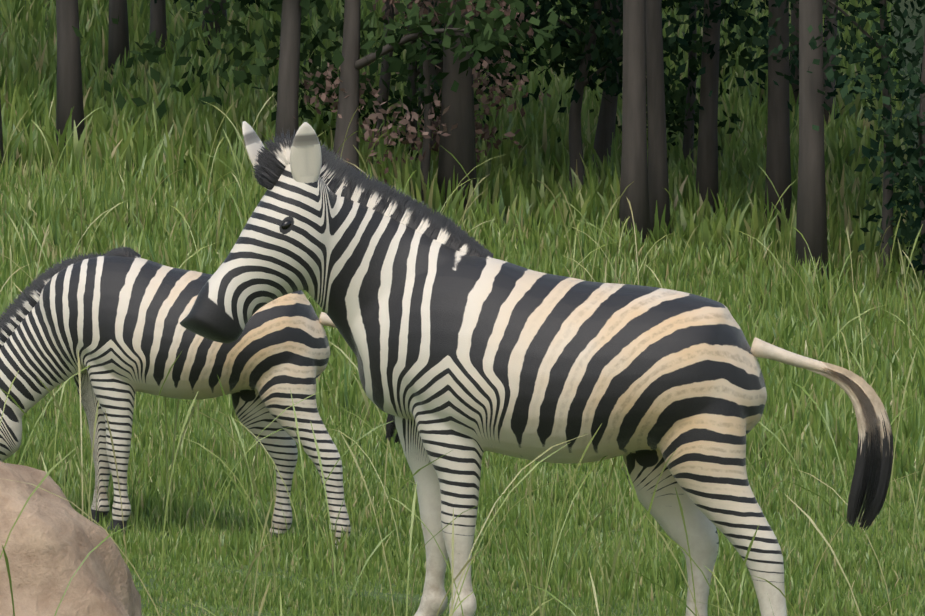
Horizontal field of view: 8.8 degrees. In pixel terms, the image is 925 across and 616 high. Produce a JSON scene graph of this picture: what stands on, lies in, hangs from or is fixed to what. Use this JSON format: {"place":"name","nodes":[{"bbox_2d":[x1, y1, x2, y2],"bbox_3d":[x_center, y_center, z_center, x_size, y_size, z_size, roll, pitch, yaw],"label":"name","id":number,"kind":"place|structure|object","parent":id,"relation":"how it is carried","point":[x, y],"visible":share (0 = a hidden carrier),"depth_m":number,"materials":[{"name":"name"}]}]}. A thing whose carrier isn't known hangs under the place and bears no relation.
{"place":"outdoors","nodes":[
{"label":"outdoors","id":0,"kind":"place"},
{"bbox_2d":[0,0,924,615],"bbox_3d":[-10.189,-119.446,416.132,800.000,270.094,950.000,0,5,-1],"label":"terrain","id":1,"kind":"structure","parent":0,"point":[909,116],"depth_m":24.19,"materials":[{"name":"green plant"}]},
{"bbox_2d":[0,99,3,166],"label":"tall tree","id":2,"kind":"object","parent":1,"relation":"on","point":[1,144],"visible":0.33,"depth_m":44.61,"materials":[{"name":"brown plant"}]},
{"bbox_2d":[56,0,84,146],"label":"tall tree","id":3,"kind":"object","parent":1,"relation":"on","point":[69,93],"visible":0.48,"depth_m":46.04,"materials":[{"name":"brown plant"}]},
{"bbox_2d":[0,461,141,615],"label":"rock","id":4,"kind":"object","parent":1,"relation":"on","point":[53,541],"visible":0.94,"depth_m":17.14,"materials":[{"name":"beige stone"}]},
{"bbox_2d":[108,0,129,74],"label":"tall tree","id":5,"kind":"object","parent":1,"relation":"on","point":[118,38],"visible":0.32,"depth_m":53.02,"materials":[{"name":"brown plant"}]},
{"bbox_2d":[0,246,399,547],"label":"zebra","id":6,"kind":"object","parent":1,"relation":"on","point":[115,317],"visible":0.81,"depth_m":23.28,"materials":[{"name":"multicoloured"}]},
{"bbox_2d":[149,0,273,56],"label":"tree","id":7,"kind":"object","parent":1,"relation":"on","point":[158,16],"visible":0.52,"depth_m":54.72,"materials":[{"name":"green plant"}]},
{"bbox_2d":[202,0,226,45],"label":"tall tree","id":8,"kind":"object","parent":1,"relation":"on","point":[217,27],"visible":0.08,"depth_m":55.51,"materials":[{"name":"brown plant"}]},
{"bbox_2d":[275,0,300,144],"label":"tall tree","id":9,"kind":"object","parent":1,"relation":"on","point":[288,87],"visible":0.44,"depth_m":45.10,"materials":[{"name":"brown plant"}]},
{"bbox_2d":[72,0,579,174],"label":"tree","id":10,"kind":"object","parent":1,"relation":"on","point":[484,35],"visible":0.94,"depth_m":45.17,"materials":[{"name":"green plant"}]},
{"bbox_2d":[274,0,505,163],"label":"bush","id":11,"kind":"object","parent":1,"relation":"on","point":[385,92],"visible":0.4,"depth_m":48.04,"materials":[{"name":"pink plant"}]},
{"bbox_2d":[277,0,550,206],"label":"bush","id":12,"kind":"object","parent":1,"relation":"on","point":[429,126],"visible":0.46,"depth_m":45.66,"materials":[{"name":"pink plant"}]},
{"bbox_2d":[418,0,442,115],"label":"tall tree","id":13,"kind":"object","parent":1,"relation":"on","point":[432,71],"visible":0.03,"depth_m":51.68,"materials":[{"name":"brown plant"}]},
{"bbox_2d":[437,0,476,209],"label":"tall tree","id":14,"kind":"object","parent":1,"relation":"on","point":[458,143],"visible":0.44,"depth_m":45.62,"materials":[{"name":"brown plant"}]},
{"bbox_2d":[386,0,550,160],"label":"bush","id":15,"kind":"object","parent":1,"relation":"on","point":[416,72],"visible":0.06,"depth_m":48.58,"materials":[{"name":"green plant"}]},
{"bbox_2d":[376,0,590,100],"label":"bush","id":16,"kind":"object","parent":1,"relation":"on","point":[548,79],"visible":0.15,"depth_m":51.76,"materials":[{"name":"green plant"}]},
{"bbox_2d":[180,121,892,615],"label":"zebra","id":17,"kind":"object","parent":1,"relation":"on","point":[466,349],"visible":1,"depth_m":19.75,"materials":[{"name":"multicoloured"}]},
{"bbox_2d":[405,0,790,191],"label":"tree","id":18,"kind":"object","parent":1,"relation":"on","point":[583,61],"visible":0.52,"depth_m":47.00,"materials":[{"name":"green plant"}]},
{"bbox_2d":[619,0,650,242],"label":"tall tree","id":19,"kind":"object","parent":1,"relation":"on","point":[634,165],"visible":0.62,"depth_m":44.69,"materials":[{"name":"brown plant"}]},
{"bbox_2d":[507,0,790,175],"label":"tree","id":20,"kind":"object","parent":1,"relation":"on","point":[605,128],"visible":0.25,"depth_m":49.03,"materials":[{"name":"green plant"}]},
{"bbox_2d":[645,0,670,234],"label":"tall tree","id":21,"kind":"object","parent":1,"relation":"on","point":[658,183],"visible":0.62,"depth_m":45.32,"materials":[{"name":"brown plant"}]},
{"bbox_2d":[590,0,741,173],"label":"tree","id":22,"kind":"object","parent":1,"relation":"on","point":[687,116],"visible":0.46,"depth_m":50.31,"materials":[{"name":"green plant"}]},
{"bbox_2d":[696,0,720,216],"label":"tall tree","id":23,"kind":"object","parent":1,"relation":"on","point":[707,166],"visible":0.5,"depth_m":47.20,"materials":[{"name":"brown plant"}]},
{"bbox_2d":[678,0,848,123],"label":"tree","id":24,"kind":"object","parent":1,"relation":"on","point":[762,59],"visible":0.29,"depth_m":55.29,"materials":[{"name":"green plant"}]},
{"bbox_2d":[764,0,791,231],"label":"tall tree","id":25,"kind":"object","parent":1,"relation":"on","point":[778,165],"visible":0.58,"depth_m":46.65,"materials":[{"name":"brown plant"}]},
{"bbox_2d":[789,1,798,104],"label":"tall tree","id":26,"kind":"object","parent":1,"relation":"on","point":[794,21],"visible":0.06,"depth_m":55.49,"materials":[{"name":"brown plant"}]},
{"bbox_2d":[795,0,828,278],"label":"tall tree","id":27,"kind":"object","parent":1,"relation":"on","point":[811,224],"visible":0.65,"depth_m":43.22,"materials":[{"name":"brown plant"}]},
{"bbox_2d":[708,0,924,271],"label":"tree","id":28,"kind":"object","parent":1,"relation":"on","point":[888,217],"visible":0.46,"depth_m":44.50,"materials":[{"name":"green plant"}]},
{"bbox_2d":[778,0,924,290],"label":"tree","id":29,"kind":"object","parent":1,"relation":"on","point":[914,167],"visible":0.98,"depth_m":42.86,"materials":[{"name":"green plant"}]}
]}

